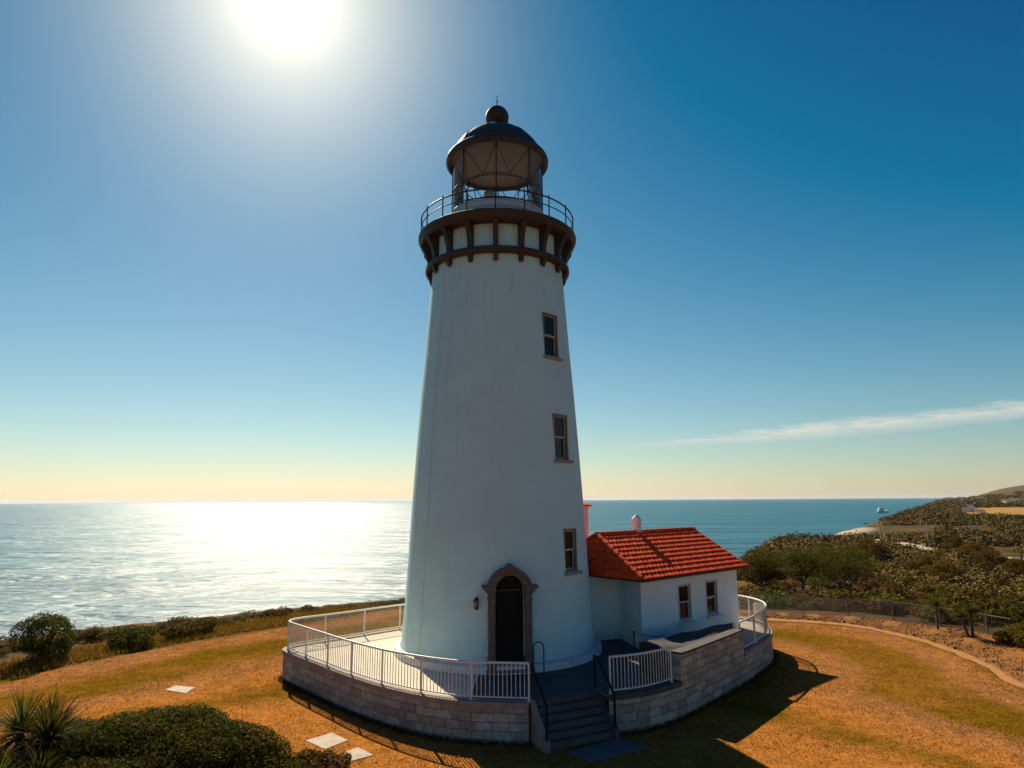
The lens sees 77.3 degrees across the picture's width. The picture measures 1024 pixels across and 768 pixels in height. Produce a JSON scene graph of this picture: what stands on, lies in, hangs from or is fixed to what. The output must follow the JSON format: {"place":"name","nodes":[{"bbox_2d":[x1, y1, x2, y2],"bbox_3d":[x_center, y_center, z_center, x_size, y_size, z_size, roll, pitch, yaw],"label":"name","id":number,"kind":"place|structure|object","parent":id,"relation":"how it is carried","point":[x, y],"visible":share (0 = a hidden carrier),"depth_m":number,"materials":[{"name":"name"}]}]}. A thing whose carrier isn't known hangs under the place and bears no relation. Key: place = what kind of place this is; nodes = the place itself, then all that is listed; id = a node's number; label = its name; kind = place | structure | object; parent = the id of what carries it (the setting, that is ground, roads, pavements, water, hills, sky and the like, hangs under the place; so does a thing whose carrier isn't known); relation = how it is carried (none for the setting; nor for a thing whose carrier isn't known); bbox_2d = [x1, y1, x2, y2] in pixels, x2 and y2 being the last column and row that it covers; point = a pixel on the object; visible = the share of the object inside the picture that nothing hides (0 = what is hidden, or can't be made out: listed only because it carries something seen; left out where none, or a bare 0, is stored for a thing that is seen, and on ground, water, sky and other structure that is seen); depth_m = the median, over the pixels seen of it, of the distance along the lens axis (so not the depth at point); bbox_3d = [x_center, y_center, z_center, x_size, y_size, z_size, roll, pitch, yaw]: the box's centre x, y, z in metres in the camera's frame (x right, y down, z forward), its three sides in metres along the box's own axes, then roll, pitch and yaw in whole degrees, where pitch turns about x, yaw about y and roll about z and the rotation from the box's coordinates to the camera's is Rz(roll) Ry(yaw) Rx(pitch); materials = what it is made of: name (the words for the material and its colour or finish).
{"place":"outdoors","nodes":[
{"label":"outdoors","id":0,"kind":"place"},
{"bbox_2d":[0,603,404,678],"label":"verge grass","id":1,"kind":"structure","parent":0,"point":[34,665],"depth_m":31.02,"materials":[{"name":"green plant"}]},
{"bbox_2d":[0,498,942,639],"bbox_3d":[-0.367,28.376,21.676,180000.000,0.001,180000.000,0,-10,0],"label":"sea","id":2,"kind":"structure","parent":0,"point":[84,565],"depth_m":357.68,"materials":[{"name":"liquid"}]},
{"bbox_2d":[0,608,1023,767],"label":"lawn","id":3,"kind":"structure","parent":0,"point":[724,721],"depth_m":20.87,"materials":[{"name":"brown plant"}]},
{"bbox_2d":[0,742,37,767],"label":"yucca palm","id":4,"kind":"object","parent":3,"relation":"on","point":[5,765],"visible":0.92,"depth_m":13.54,"materials":[{"name":"green plant"}]},
{"bbox_2d":[7,737,80,767],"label":"yucca palm","id":5,"kind":"object","parent":3,"relation":"on","point":[48,762],"visible":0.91,"depth_m":13.69,"materials":[{"name":"green plant"}]},
{"bbox_2d":[0,686,97,766],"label":"yucca palm","id":6,"kind":"object","parent":3,"relation":"on","point":[51,719],"visible":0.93,"depth_m":14.75,"materials":[{"name":"green plant"}]},
{"bbox_2d":[56,757,93,767],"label":"bush","id":7,"kind":"object","parent":3,"relation":"on","point":[75,763],"visible":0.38,"depth_m":13.98,"materials":[{"name":"green plant"}]},
{"bbox_2d":[2,701,307,767],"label":"spreading shrub","id":8,"kind":"object","parent":3,"relation":"on","point":[211,737],"visible":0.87,"depth_m":14.82,"materials":[{"name":"green plant"}]},
{"bbox_2d":[165,685,194,693],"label":"paving slab","id":9,"kind":"structure","parent":3,"relation":"on","point":[181,689],"depth_m":23.18,"materials":[{"name":"white concrete"}]},
{"bbox_2d":[228,752,280,767],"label":"bush","id":10,"kind":"object","parent":3,"relation":"on","point":[235,764],"visible":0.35,"depth_m":14.88,"materials":[{"name":"green plant"}]},
{"bbox_2d":[293,747,338,767],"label":"bush","id":11,"kind":"object","parent":3,"relation":"on","point":[313,758],"visible":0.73,"depth_m":15.92,"materials":[{"name":"green plant"}]},
{"bbox_2d":[305,733,348,749],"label":"paving slab","id":12,"kind":"structure","parent":3,"relation":"on","point":[324,743],"depth_m":18.14,"materials":[{"name":"white concrete"}]},
{"bbox_2d":[319,750,351,767],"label":"bush","id":13,"kind":"object","parent":3,"relation":"on","point":[340,759],"visible":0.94,"depth_m":15.97,"materials":[{"name":"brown plant"}]},
{"bbox_2d":[344,747,373,761],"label":"paving slab","id":14,"kind":"structure","parent":3,"relation":"on","point":[362,754],"depth_m":17.13,"materials":[{"name":"white concrete"}]},
{"bbox_2d":[282,617,772,753],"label":"terrace","id":15,"kind":"structure","parent":3,"relation":"on","point":[580,711],"depth_m":19.84,"materials":[{"name":"stone"}]},
{"bbox_2d":[286,604,404,657],"bbox_3d":[-3.973,10.400,28.672,2.162,1.056,12.601,-10,-14,43],"label":"railing","id":16,"kind":"object","parent":15,"relation":"on","point":[290,621],"visible":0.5,"depth_m":26.49,"materials":[{"name":"white metal"}]},
{"bbox_2d":[304,627,530,701],"bbox_3d":[-3.835,8.906,20.457,9.814,1.056,1.169,-7,-12,33],"label":"railing","id":17,"kind":"object","parent":15,"relation":"on","point":[422,657],"visible":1,"depth_m":19.40,"materials":[{"name":"white metal"}]},
{"bbox_2d":[394,101,601,674],"bbox_3d":[-0.609,-1.466,27.061,8.040,23.850,8.117,0,-10,0],"label":"lighthouse","id":18,"kind":"object","parent":15,"relation":"on","point":[497,528],"visible":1,"depth_m":23.77,"materials":[{"name":"white paint"}]},
{"bbox_2d":[495,576,522,664],"bbox_3d":[-0.108,8.057,21.903,0.985,2.940,0.176,1,-10,-7],"label":"door","id":19,"kind":"structure","parent":18,"relation":"in","point":[509,590],"depth_m":21.90,"materials":[{"name":"black wood"}]},
{"bbox_2d":[542,312,562,361],"bbox_3d":[1.525,-1.851,25.033,0.360,1.861,1.036,-10,-14,44],"label":"window","id":20,"kind":"structure","parent":18,"relation":"in","point":[550,326],"depth_m":25.18,"materials":[{"name":"brown glass"}]},
{"bbox_2d":[552,413,573,462],"bbox_3d":[1.868,2.060,24.248,0.360,1.841,1.036,-9,-14,41],"label":"window","id":21,"kind":"structure","parent":18,"relation":"in","point":[559,420],"depth_m":24.40,"materials":[{"name":"brown glass"}]},
{"bbox_2d":[563,528,582,575],"bbox_3d":[2.164,6.135,23.471,0.360,1.621,0.996,-9,-13,38],"label":"window","id":22,"kind":"structure","parent":18,"relation":"in","point":[570,541],"depth_m":23.62,"materials":[{"name":"brown glass"}]},
{"bbox_2d":[530,663,547,741],"bbox_3d":[0.715,8.887,17.919,0.076,1.843,1.093,5,-11,-25],"label":"stair handrail","id":23,"kind":"object","parent":15,"relation":"on","point":[545,704],"visible":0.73,"depth_m":17.50,"materials":[{"name":"black metal"}]},
{"bbox_2d":[532,641,545,675],"bbox_3d":[0.875,9.011,21.027,0.454,1.049,0.120,0,-10,0],"label":"grab rail","id":24,"kind":"object","parent":15,"relation":"on","point":[543,657],"visible":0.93,"depth_m":21.01,"materials":[{"name":"black metal"}]},
{"bbox_2d":[593,654,616,728],"bbox_3d":[2.722,9.046,18.864,0.076,1.843,1.093,5,-11,-25],"label":"stair handrail","id":25,"kind":"object","parent":15,"relation":"on","point":[607,680],"visible":1,"depth_m":18.84,"materials":[{"name":"metal"}]},
{"bbox_2d":[608,646,673,693],"bbox_3d":[3.976,8.674,19.441,2.529,1.056,0.256,6,-12,-30],"label":"railing","id":26,"kind":"object","parent":15,"relation":"on","point":[641,654],"visible":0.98,"depth_m":19.33,"materials":[{"name":"white metal"}]},
{"bbox_2d":[632,630,664,660],"bbox_3d":[4.899,9.331,22.870,1.151,1.030,0.108,-1,-10,4],"label":"grab rail","id":27,"kind":"object","parent":15,"relation":"on","point":[634,633],"visible":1,"depth_m":22.90,"materials":[{"name":"black metal"}]},
{"bbox_2d":[583,503,748,648],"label":"cottage","id":28,"kind":"structure","parent":15,"relation":"on","point":[667,582],"depth_m":26.50,"materials":[{"name":"white paint"}]},
{"bbox_2d":[677,583,697,625],"bbox_3d":[7.123,9.024,26.277,1.096,1.561,0.350,8,-13,-40],"label":"window","id":29,"kind":"structure","parent":28,"relation":"in","point":[684,590],"depth_m":26.40,"materials":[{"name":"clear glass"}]},
{"bbox_2d":[705,579,723,618],"bbox_3d":[8.626,9.235,27.548,1.096,1.541,0.350,8,-13,-40],"label":"window","id":30,"kind":"structure","parent":28,"relation":"in","point":[711,590],"depth_m":27.68,"materials":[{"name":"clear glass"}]},
{"bbox_2d":[639,623,732,678],"bbox_3d":[6.843,9.334,22.762,5.890,0.931,1.219,8,-13,-40],"label":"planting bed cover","id":31,"kind":"object","parent":15,"relation":"on","point":[678,640],"visible":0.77,"depth_m":21.43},
{"bbox_2d":[737,595,767,646],"bbox_3d":[9.635,10.375,28.991,3.638,1.056,9.948,1,-10,-7],"label":"railing","id":32,"kind":"object","parent":15,"relation":"on","point":[763,613],"visible":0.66,"depth_m":26.23,"materials":[{"name":"white metal"}]},
{"bbox_2d":[567,738,649,761],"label":"landing slab","id":33,"kind":"structure","parent":3,"relation":"on","point":[610,748],"depth_m":17.31,"materials":[{"name":"concrete"}]},
{"bbox_2d":[739,610,1023,682],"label":"gravel bank","id":34,"kind":"structure","parent":3,"relation":"on","point":[1018,654],"depth_m":29.74,"materials":[{"name":"brown gravel"}]},
{"bbox_2d":[739,610,1023,679],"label":"loose stones","id":35,"kind":"object","parent":34,"relation":"on","point":[821,617],"visible":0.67,"depth_m":32.33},
{"bbox_2d":[924,594,947,628],"bbox_3d":[21.520,11.638,32.357,1.322,1.995,1.300,-3,-11,16],"label":"cabbage palm","id":36,"kind":"object","parent":34,"relation":"on","point":[934,602],"visible":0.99,"depth_m":32.35,"materials":[{"name":"green plant"}]},
{"bbox_2d":[948,600,984,637],"bbox_3d":[21.734,11.345,30.635,1.728,1.992,1.276,-4,-11,17],"label":"cabbage palm","id":37,"kind":"object","parent":34,"relation":"on","point":[971,609],"visible":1,"depth_m":30.58,"materials":[{"name":"green plant"}]},
{"bbox_2d":[992,622,1023,646],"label":"bush","id":38,"kind":"object","parent":34,"relation":"on","point":[1008,631],"visible":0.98,"depth_m":29.18,"materials":[{"name":"green plant"}]},
{"bbox_2d":[739,616,1023,687],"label":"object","id":39,"kind":"object","parent":3,"relation":"on","point":[999,673],"visible":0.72,"depth_m":29.11,"materials":[{"name":"beige concrete"}]},
{"bbox_2d":[0,485,1023,680],"bbox_3d":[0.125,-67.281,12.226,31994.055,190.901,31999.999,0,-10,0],"label":"ground","id":40,"kind":"structure","parent":0,"point":[873,528],"depth_m":40.78,"materials":[{"name":"brown soil"}]},
{"bbox_2d":[0,635,10,648],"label":"cliff bush","id":41,"kind":"object","parent":40,"relation":"on","point":[3,645],"visible":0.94,"depth_m":29.55,"materials":[{"name":"brown plant"}]},
{"bbox_2d":[7,611,78,660],"bbox_3d":[-20.238,10.985,28.015,2.336,2.264,3.069,0,-10,-2],"label":"round bush","id":42,"kind":"object","parent":40,"relation":"on","point":[39,648],"visible":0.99,"depth_m":27.49,"materials":[{"name":"green plant"}]},
{"bbox_2d":[72,625,105,641],"bbox_3d":[-21.161,12.476,31.955,1.674,0.821,1.638,-2,-10,7],"label":"cliff bush","id":43,"kind":"object","parent":40,"relation":"on","point":[79,632],"visible":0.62,"depth_m":31.75,"materials":[{"name":"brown plant"}]},
{"bbox_2d":[84,626,110,641],"bbox_3d":[-20.689,12.468,32.047,1.276,0.891,1.668,2,-11,-11],"label":"cliff bush","id":44,"kind":"object","parent":40,"relation":"on","point":[95,637],"visible":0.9,"depth_m":31.61,"materials":[{"name":"plant"}]},
{"bbox_2d":[105,625,156,649],"bbox_3d":[-17.941,11.940,30.091,2.191,1.077,1.638,4,-11,-20],"label":"bush","id":45,"kind":"object","parent":40,"relation":"on","point":[117,637],"visible":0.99,"depth_m":29.93,"materials":[{"name":"green plant"}]},
{"bbox_2d":[168,615,198,627],"bbox_3d":[-18.125,13.079,35.246,1.907,0.779,1.729,2,-10,-10],"label":"cliff bush","id":46,"kind":"object","parent":40,"relation":"on","point":[179,618],"visible":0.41,"depth_m":35.03,"materials":[{"name":"plant"}]},
{"bbox_2d":[158,617,219,637],"bbox_3d":[-16.471,12.486,32.675,1.520,0.908,3.220,-9,-14,40],"label":"bush","id":47,"kind":"object","parent":40,"relation":"on","point":[175,628],"visible":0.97,"depth_m":32.45,"materials":[{"name":"green plant"}]},
{"bbox_2d":[214,617,238,625],"bbox_3d":[-15.947,13.241,35.661,1.438,0.535,1.139,-5,-11,25],"label":"cliff bush","id":48,"kind":"object","parent":40,"relation":"on","point":[221,619],"visible":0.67,"depth_m":35.64,"materials":[{"name":"green plant"}]},
{"bbox_2d":[265,608,288,615],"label":"cliff bush","id":49,"kind":"object","parent":40,"relation":"on","point":[282,611],"visible":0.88,"depth_m":37.97,"materials":[{"name":"brown plant"}]},
{"bbox_2d":[738,590,758,607],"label":"scrub bush","id":50,"kind":"object","parent":40,"relation":"on","point":[745,602],"visible":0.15,"depth_m":42.23,"materials":[{"name":"green plant"}]},
{"bbox_2d":[738,587,765,605],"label":"scrub bush","id":51,"kind":"object","parent":40,"relation":"on","point":[753,592],"visible":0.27,"depth_m":46.05,"materials":[{"name":"green plant"}]},
{"bbox_2d":[736,555,787,586],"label":"coastal tree","id":52,"kind":"object","parent":40,"relation":"on","point":[758,574],"visible":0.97,"depth_m":60.18,"materials":[{"name":"green plant"}]},
{"bbox_2d":[738,546,786,584],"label":"coastal tree","id":53,"kind":"object","parent":40,"relation":"on","point":[770,553],"visible":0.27,"depth_m":67.45,"materials":[{"name":"green plant"}]},
{"bbox_2d":[750,586,788,605],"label":"scrub bush","id":54,"kind":"object","parent":40,"relation":"on","point":[759,589],"visible":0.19,"depth_m":47.18,"materials":[{"name":"green plant"}]},
{"bbox_2d":[755,590,792,609],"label":"scrub bush","id":55,"kind":"object","parent":40,"relation":"on","point":[773,597],"visible":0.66,"depth_m":42.76,"materials":[{"name":"green plant"}]},
{"bbox_2d":[778,578,806,586],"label":"scrub bush","id":56,"kind":"object","parent":40,"relation":"on","point":[789,582],"visible":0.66,"depth_m":81.93,"materials":[{"name":"brown plant"}]},
{"bbox_2d":[777,597,813,607],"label":"scrub bush","id":57,"kind":"object","parent":40,"relation":"on","point":[795,601],"visible":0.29,"depth_m":44.58,"materials":[{"name":"green plant"}]},
{"bbox_2d":[770,546,828,589],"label":"coastal tree","id":58,"kind":"object","parent":40,"relation":"on","point":[799,569],"visible":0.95,"depth_m":61.35,"materials":[{"name":"green plant"}]},
{"bbox_2d":[795,603,814,610],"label":"scrub bush","id":59,"kind":"object","parent":40,"relation":"on","point":[807,607],"visible":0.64,"depth_m":42.23,"materials":[{"name":"green plant"}]},
{"bbox_2d":[808,578,832,590],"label":"scrub bush","id":60,"kind":"object","parent":40,"relation":"on","point":[817,582],"visible":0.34,"depth_m":73.01,"materials":[{"name":"green plant"}]},
{"bbox_2d":[796,589,845,599],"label":"scrub bush","id":61,"kind":"object","parent":40,"relation":"on","point":[827,593],"visible":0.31,"depth_m":50.02,"materials":[{"name":"green plant"}]},
{"bbox_2d":[805,543,837,556],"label":"coastal tree","id":62,"kind":"object","parent":40,"relation":"on","point":[825,546],"visible":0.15,"depth_m":125.99,"materials":[{"name":"green plant"}]},
{"bbox_2d":[803,596,852,612],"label":"scrub bush","id":63,"kind":"object","parent":40,"relation":"on","point":[824,606],"visible":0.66,"depth_m":42.95,"materials":[{"name":"brown plant"}]},
{"bbox_2d":[816,588,854,598],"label":"scrub bush","id":64,"kind":"object","parent":40,"relation":"on","point":[825,589],"visible":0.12,"depth_m":53.69,"materials":[{"name":"green plant"}]},
{"bbox_2d":[818,582,855,590],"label":"scrub bush","id":65,"kind":"object","parent":40,"relation":"on","point":[834,587],"visible":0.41,"depth_m":69.69,"materials":[{"name":"green plant"}]},
{"bbox_2d":[809,549,879,589],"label":"coastal tree","id":66,"kind":"object","parent":40,"relation":"on","point":[855,569],"visible":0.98,"depth_m":61.86,"materials":[{"name":"green plant"}]},
{"bbox_2d":[809,543,884,589],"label":"coastal tree","id":67,"kind":"object","parent":40,"relation":"on","point":[862,553],"visible":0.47,"depth_m":69.86,"materials":[{"name":"green plant"}]},
{"bbox_2d":[834,596,874,612],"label":"scrub bush","id":68,"kind":"object","parent":40,"relation":"on","point":[857,602],"visible":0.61,"depth_m":43.54,"materials":[{"name":"green plant"}]},
{"bbox_2d":[841,589,879,605],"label":"scrub bush","id":69,"kind":"object","parent":40,"relation":"on","point":[850,594],"visible":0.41,"depth_m":49.45,"materials":[{"name":"green plant"}]},
{"bbox_2d":[849,537,884,549],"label":"coastal tree","id":70,"kind":"object","parent":40,"relation":"on","point":[863,543],"visible":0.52,"depth_m":160.93,"materials":[{"name":"green plant"}]},
{"bbox_2d":[854,581,879,591],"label":"scrub bush","id":71,"kind":"object","parent":40,"relation":"on","point":[866,586],"visible":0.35,"depth_m":69.71,"materials":[{"name":"brown plant"}]},
{"bbox_2d":[738,593,1010,635],"bbox_3d":[13.624,13.467,38.546,25.973,1.592,3.879,-7,-12,31],"label":"wire fence","id":72,"kind":"object","parent":40,"relation":"on","point":[939,620],"visible":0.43,"depth_m":36.46,"materials":[{"name":"grey metal"}]},
{"bbox_2d":[861,542,894,561],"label":"coastal tree","id":73,"kind":"object","parent":40,"relation":"on","point":[878,548],"visible":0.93,"depth_m":139.27,"materials":[{"name":"green plant"}]},
{"bbox_2d":[740,529,1023,560],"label":"distant scrub","id":74,"kind":"object","parent":40,"relation":"on","point":[937,539],"visible":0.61,"depth_m":242.60,"materials":[{"name":"green plant"}]},
{"bbox_2d":[742,550,1023,596],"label":"slope scrub","id":75,"kind":"object","parent":40,"relation":"on","point":[976,574],"visible":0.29,"depth_m":89.52,"materials":[{"name":"green plant"}]},
{"bbox_2d":[856,584,909,599],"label":"scrub bush","id":76,"kind":"object","parent":40,"relation":"on","point":[900,591],"visible":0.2,"depth_m":53.63,"materials":[{"name":"green plant"}]},
{"bbox_2d":[861,599,909,615],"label":"scrub bush","id":77,"kind":"object","parent":40,"relation":"on","point":[883,609],"visible":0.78,"depth_m":41.31,"materials":[{"name":"brown plant"}]},
{"bbox_2d":[869,591,911,609],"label":"scrub bush","id":78,"kind":"object","parent":40,"relation":"on","point":[896,599],"visible":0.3,"depth_m":46.41,"materials":[{"name":"green plant"}]},
{"bbox_2d":[880,579,906,590],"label":"scrub bush","id":79,"kind":"object","parent":40,"relation":"on","point":[891,582],"visible":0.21,"depth_m":71.82,"materials":[{"name":"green plant"}]},
{"bbox_2d":[903,591,929,600],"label":"scrub bush","id":80,"kind":"object","parent":40,"relation":"on","point":[916,594],"visible":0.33,"depth_m":57.05,"materials":[{"name":"brown plant"}]},
{"bbox_2d":[901,553,953,571],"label":"coastal tree","id":81,"kind":"object","parent":40,"relation":"on","point":[922,561],"visible":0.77,"depth_m":100.82,"materials":[{"name":"green plant"}]},
{"bbox_2d":[912,582,954,594],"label":"scrub bush","id":82,"kind":"object","parent":40,"relation":"on","point":[929,588],"visible":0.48,"depth_m":66.91,"materials":[{"name":"green plant"}]},
{"bbox_2d":[926,590,951,599],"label":"scrub bush","id":83,"kind":"object","parent":40,"relation":"on","point":[936,594],"visible":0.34,"depth_m":60.20,"materials":[{"name":"green plant"}]},
{"bbox_2d":[864,490,1023,536],"bbox_3d":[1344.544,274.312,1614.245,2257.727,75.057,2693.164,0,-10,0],"label":"woodland","id":84,"kind":"object","parent":40,"relation":"on","point":[949,514],"visible":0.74,"depth_m":638.13,"materials":[{"name":"green plant"}]},
{"bbox_2d":[921,559,966,579],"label":"bush","id":85,"kind":"object","parent":40,"relation":"on","point":[938,569],"visible":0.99,"depth_m":84.80,"materials":[{"name":"green plant"}]},
{"bbox_2d":[917,605,985,625],"bbox_3d":[24.576,13.023,35.762,3.002,1.271,3.198,9,-14,-43],"label":"scrub bush","id":86,"kind":"object","parent":40,"relation":"on","point":[925,614],"visible":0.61,"depth_m":35.63,"materials":[{"name":"green plant"}]},
{"bbox_2d":[941,536,966,557],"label":"coastal tree","id":87,"kind":"object","parent":40,"relation":"on","point":[957,542],"visible":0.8,"depth_m":168.91,"materials":[{"name":"green plant"}]},
{"bbox_2d":[938,588,988,607],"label":"scrub bush","id":88,"kind":"object","parent":40,"relation":"on","point":[958,597],"visible":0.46,"depth_m":46.68,"materials":[{"name":"green plant"}]},
{"bbox_2d":[961,505,974,511],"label":"farm house","id":89,"kind":"structure","parent":40,"relation":"on","point":[967,508],"depth_m":782.74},
{"bbox_2d":[954,586,993,601],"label":"scrub bush","id":90,"kind":"object","parent":40,"relation":"on","point":[983,594],"visible":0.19,"depth_m":56.70,"materials":[{"name":"green plant"}]},
{"bbox_2d":[959,540,993,555],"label":"coastal tree","id":91,"kind":"object","parent":40,"relation":"on","point":[975,549],"visible":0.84,"depth_m":133.97,"materials":[{"name":"green plant"}]},
{"bbox_2d":[970,548,1007,572],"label":"coastal tree","id":92,"kind":"object","parent":40,"relation":"on","point":[986,558],"visible":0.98,"depth_m":114.05,"materials":[{"name":"green plant"}]},
{"bbox_2d":[966,597,1015,620],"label":"scrub bush","id":93,"kind":"object","parent":40,"relation":"on","point":[995,604],"visible":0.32,"depth_m":40.53,"materials":[{"name":"green plant"}]},
{"bbox_2d":[982,578,1007,586],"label":"scrub bush","id":94,"kind":"object","parent":40,"relation":"on","point":[998,581],"visible":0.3,"depth_m":80.21,"materials":[{"name":"green plant"}]},
{"bbox_2d":[981,606,1023,627],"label":"scrub bush","id":95,"kind":"object","parent":40,"relation":"on","point":[1018,613],"visible":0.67,"depth_m":35.28,"materials":[{"name":"green plant"}]},
{"bbox_2d":[991,598,1023,617],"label":"scrub bush","id":96,"kind":"object","parent":40,"relation":"on","point":[1013,602],"visible":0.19,"depth_m":42.10,"materials":[{"name":"green plant"}]},
{"bbox_2d":[1000,557,1023,573],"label":"coastal tree","id":97,"kind":"object","parent":40,"relation":"on","point":[1013,565],"visible":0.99,"depth_m":92.84,"materials":[{"name":"green plant"}]},
{"bbox_2d":[1000,590,1023,603],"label":"scrub bush","id":98,"kind":"object","parent":40,"relation":"on","point":[1014,596],"visible":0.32,"depth_m":48.35,"materials":[{"name":"green plant"}]},
{"bbox_2d":[0,0,1023,503],"label":"sky","id":99,"kind":"structure","parent":0,"point":[795,264],"materials":[{"name":"blue"}]},
{"bbox_2d":[875,539,1023,559],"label":"coast road","id":100,"kind":"structure","parent":0,"point":[918,546],"depth_m":233.44,"materials":[{"name":"beige"}]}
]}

